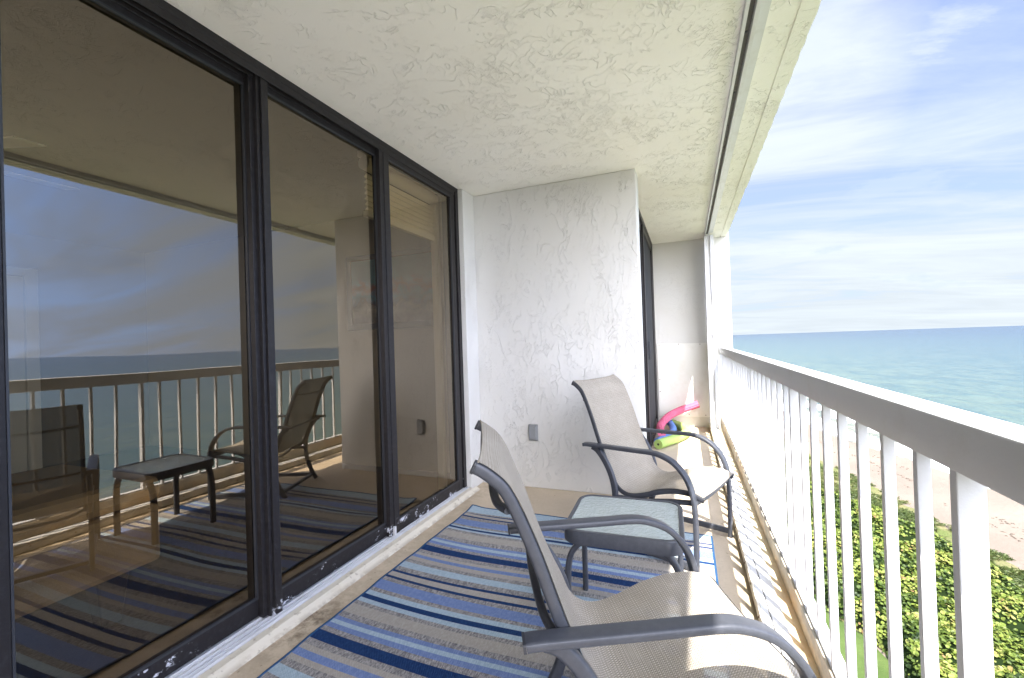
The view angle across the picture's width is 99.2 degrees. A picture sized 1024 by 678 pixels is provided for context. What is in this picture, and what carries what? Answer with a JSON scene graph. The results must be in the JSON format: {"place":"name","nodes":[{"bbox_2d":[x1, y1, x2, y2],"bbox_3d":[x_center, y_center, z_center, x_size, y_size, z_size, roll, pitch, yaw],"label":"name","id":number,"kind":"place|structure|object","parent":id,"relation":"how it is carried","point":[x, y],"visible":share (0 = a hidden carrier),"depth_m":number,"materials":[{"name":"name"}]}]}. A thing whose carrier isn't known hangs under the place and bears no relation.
{"place":"outdoors","nodes":[
{"label":"outdoors","id":0,"kind":"place"},
{"bbox_2d":[11,464,159,629],"bbox_3d":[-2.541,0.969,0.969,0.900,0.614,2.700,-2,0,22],"label":"chair","id":1,"kind":"object","parent":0,"point":[94,533],"visible":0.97,"depth_m":1.83,"materials":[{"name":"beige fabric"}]},
{"bbox_2d":[165,0,820,243],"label":"ceiling","id":2,"kind":"structure","parent":0,"point":[473,98],"depth_m":2.11,"materials":[{"name":"paint"}]},
{"bbox_2d":[703,0,771,239],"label":"shutter ceiling track","id":3,"kind":"structure","parent":2,"relation":"attached to","point":[754,20],"depth_m":2.20,"materials":[{"name":"white metal"}]},
{"bbox_2d":[227,426,758,677],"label":"floor","id":4,"kind":"structure","parent":0,"point":[690,452],"depth_m":2.61,"materials":[{"name":"paint"}]},
{"bbox_2d":[197,486,479,677],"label":"door sill","id":5,"kind":"structure","parent":4,"relation":"on","point":[231,663],"depth_m":2.03,"materials":[{"name":"beige paint"}]},
{"bbox_2d":[0,0,468,677],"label":"sliding glass door","id":6,"kind":"structure","parent":5,"relation":"on","point":[272,602],"depth_m":1.92,"materials":[{"name":"brown metal"}]},
{"bbox_2d":[0,0,258,677],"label":"door panel","id":7,"kind":"structure","parent":6,"relation":"in","point":[177,656],"depth_m":1.53,"materials":[{"name":"brown metal"}]},
{"bbox_2d":[244,73,386,617],"bbox_3d":[-0.967,0.013,2.299,0.031,2.387,0.860,-2,0,22],"label":"door panel","id":8,"kind":"structure","parent":6,"relation":"in","point":[314,574],"depth_m":1.91,"materials":[{"name":"brown metal"}]},
{"bbox_2d":[375,147,462,536],"bbox_3d":[-0.616,0.008,3.085,0.031,2.387,0.920,-2,0,22],"label":"door panel","id":9,"kind":"structure","parent":6,"relation":"in","point":[413,514],"depth_m":2.79,"materials":[{"name":"brown metal"}]},
{"bbox_2d":[257,504,718,677],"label":"striped rug","id":10,"kind":"object","parent":4,"relation":"on","point":[455,599],"visible":0.62,"depth_m":1.95,"materials":[{"name":"blue fabric"}]},
{"bbox_2d":[564,494,684,592],"bbox_3d":[0.483,0.962,1.825,0.455,0.452,0.425,-2,0,20],"label":"side table","id":11,"kind":"object","parent":10,"relation":"on","point":[643,539],"visible":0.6,"depth_m":1.71,"materials":[{"name":"grey glass"}]},
{"bbox_2d":[470,420,816,677],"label":"patio chair","id":12,"kind":"object","parent":10,"relation":"on","point":[692,622],"visible":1,"depth_m":1.12,"materials":[{"name":"beige fabric"}]},
{"bbox_2d":[571,375,733,572],"bbox_3d":[0.834,0.713,2.607,0.777,0.946,0.596,-2,-1,42],"label":"patio chair","id":13,"kind":"object","parent":10,"relation":"on","point":[624,451],"visible":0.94,"depth_m":2.60,"materials":[{"name":"beige fabric"}]},
{"bbox_2d":[654,420,676,440],"bbox_3d":[1.854,1.094,5.186,0.176,0.132,0.988,-2,0,27],"label":"pool noodle","id":14,"kind":"object","parent":4,"relation":"on","point":[671,424],"visible":0.45,"depth_m":5.26,"materials":[{"name":"blue plastic"}]},
{"bbox_2d":[656,401,699,435],"bbox_3d":[1.955,0.952,5.348,0.322,0.290,1.086,-2,-1,44],"label":"pool noodle","id":15,"kind":"object","parent":14,"relation":"on","point":[665,419],"visible":0.91,"depth_m":5.57,"materials":[{"name":"pink plastic"}]},
{"bbox_2d":[654,419,690,448],"bbox_3d":[1.924,1.105,5.112,0.301,0.109,1.253,-2,0,28],"label":"pool noodle","id":16,"kind":"object","parent":4,"relation":"on","point":[664,442],"visible":0.8,"depth_m":4.77,"materials":[{"name":"green plastic"}]},
{"bbox_2d":[458,169,646,494],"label":"stucco wall","id":17,"kind":"structure","parent":0,"point":[551,293],"depth_m":3.50,"materials":[{"name":"white paint"}]},
{"bbox_2d":[528,424,537,440],"bbox_3d":[0.169,0.761,3.537,0.080,0.132,0.034,-2,0,22],"label":"outlet cover","id":18,"kind":"object","parent":17,"relation":"attached to","point":[533,432],"visible":1,"depth_m":3.53,"materials":[{"name":"grey plastic"}]},
{"bbox_2d":[814,596,888,677],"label":"lawn","id":19,"kind":"structure","parent":0,"point":[882,666],"depth_m":23.09,"materials":[{"name":"green plant"}]},
{"bbox_2d":[729,0,1023,334],"label":"sky","id":20,"kind":"structure","parent":0,"point":[884,190],"materials":[{"name":"blue"}]},
{"bbox_2d":[732,326,1023,472],"bbox_3d":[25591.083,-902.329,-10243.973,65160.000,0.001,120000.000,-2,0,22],"label":"sea","id":21,"kind":"structure","parent":0,"point":[978,370],"depth_m":229.31,"materials":[{"name":"liquid"}]},
{"bbox_2d":[777,418,1023,656],"bbox_3d":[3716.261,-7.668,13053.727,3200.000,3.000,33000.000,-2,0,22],"label":"ground","id":22,"kind":"structure","parent":0,"point":[1008,510],"depth_m":43.26,"materials":[{"name":"beige sand"}]},
{"bbox_2d":[779,471,1023,677],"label":"sea grape hedge","id":23,"kind":"object","parent":22,"relation":"on","point":[1007,600],"visible":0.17,"depth_m":25.73,"materials":[{"name":"green plant"}]},
{"bbox_2d":[808,440,1023,541],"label":"seaweed debris","id":24,"kind":"object","parent":22,"relation":"on","point":[946,505],"visible":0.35,"depth_m":38.30,"materials":[{"name":"brown plant"}]},
{"bbox_2d":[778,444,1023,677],"bbox_3d":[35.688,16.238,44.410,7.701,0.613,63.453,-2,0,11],"label":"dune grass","id":25,"kind":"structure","parent":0,"point":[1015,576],"depth_m":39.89,"materials":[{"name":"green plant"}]},
{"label":"apartment building","id":26,"kind":"structure","parent":0,"visible":0},
{"bbox_2d":[0,0,457,677],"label":"living room shell","id":27,"kind":"object","parent":26,"relation":"on","point":[130,248],"visible":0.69,"depth_m":4.07,"materials":[{"name":"tile"}]},
{"bbox_2d":[6,266,42,473],"bbox_3d":[-5.275,0.320,4.213,0.059,2.130,1.020,-2,0,22],"label":"interior door","id":28,"kind":"structure","parent":27,"relation":"attached to","point":[24,370],"depth_m":4.57,"materials":[{"name":"white"}]},
{"bbox_2d":[6,275,26,473],"bbox_3d":[-5.276,0.365,4.213,0.035,2.040,0.800,-2,0,22],"label":"door leaf","id":29,"kind":"structure","parent":28,"relation":"in","point":[15,310],"depth_m":4.52,"materials":[{"name":"white"}]},
{"bbox_2d":[3,136,79,189],"bbox_3d":[-2.864,-0.906,2.093,1.222,0.589,1.175,-2,0,22],"label":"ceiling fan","id":30,"kind":"object","parent":27,"relation":"hanging from","point":[12,142],"visible":1,"depth_m":2.10,"materials":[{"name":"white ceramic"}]},
{"bbox_2d":[346,247,432,330],"bbox_3d":[-1.168,-0.471,4.218,1.070,0.740,0.030,-2,0,22],"label":"framed picture","id":31,"kind":"object","parent":27,"relation":"attached to","point":[412,288],"visible":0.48,"depth_m":4.18,"materials":[{"name":"fabric"}]},
{"bbox_2d":[357,150,446,488],"bbox_3d":[-0.763,0.001,3.216,0.095,2.464,0.865,-2,0,22],"label":"window blind","id":32,"kind":"object","parent":27,"relation":"hanging from","point":[405,183],"depth_m":3.50,"materials":[{"name":"beige fabric"}]},
{"bbox_2d":[652,232,732,426],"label":"stucco wall","id":33,"kind":"structure","parent":26,"relation":"on","point":[679,292],"depth_m":5.74,"materials":[{"name":"white paint"}]},
{"bbox_2d":[639,210,657,447],"bbox_3d":[1.408,-0.052,4.676,0.118,2.458,2.650,-2,0,22],"label":"screen door","id":34,"kind":"structure","parent":33,"relation":"attached to","point":[649,338],"depth_m":5.07,"materials":[{"name":"brown metal"}]},
{"bbox_2d":[639,221,647,440],"bbox_3d":[1.184,-0.038,4.114,0.028,2.376,1.280,-2,0,22],"label":"door panel","id":35,"kind":"structure","parent":34,"relation":"in","point":[639,221],"depth_m":4.64,"materials":[{"name":"brown metal"}]},
{"bbox_2d":[641,224,657,445],"bbox_3d":[1.660,-0.045,5.249,0.028,2.376,1.260,-2,0,22],"label":"door panel","id":36,"kind":"structure","parent":34,"relation":"in","point":[646,246],"depth_m":5.18,"materials":[{"name":"grey glass"}]},
{"bbox_2d":[657,343,709,416],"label":"wall panel","id":37,"kind":"structure","parent":33,"relation":"attached to","point":[682,373],"depth_m":5.76,"materials":[{"name":"paint"}]},
{"bbox_2d":[718,417,834,677],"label":"balcony curb","id":38,"kind":"structure","parent":26,"relation":"on","point":[806,642],"depth_m":1.97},
{"bbox_2d":[709,423,794,664],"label":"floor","id":39,"kind":"structure","parent":38,"relation":"attached to","point":[767,606],"depth_m":2.13,"materials":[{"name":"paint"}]},
{"bbox_2d":[703,235,719,428],"bbox_3d":[2.486,-0.090,5.434,0.107,2.353,0.359,-2,0,22],"label":"storm shutter","id":40,"kind":"object","parent":39,"relation":"on","point":[711,328],"visible":1,"depth_m":5.31,"materials":[{"name":"white metal"}]},
{"bbox_2d":[718,346,1023,677],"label":"balcony railing","id":41,"kind":"object","parent":38,"relation":"on","point":[977,455],"visible":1,"depth_m":1.07,"materials":[{"name":"metal"}]}
]}

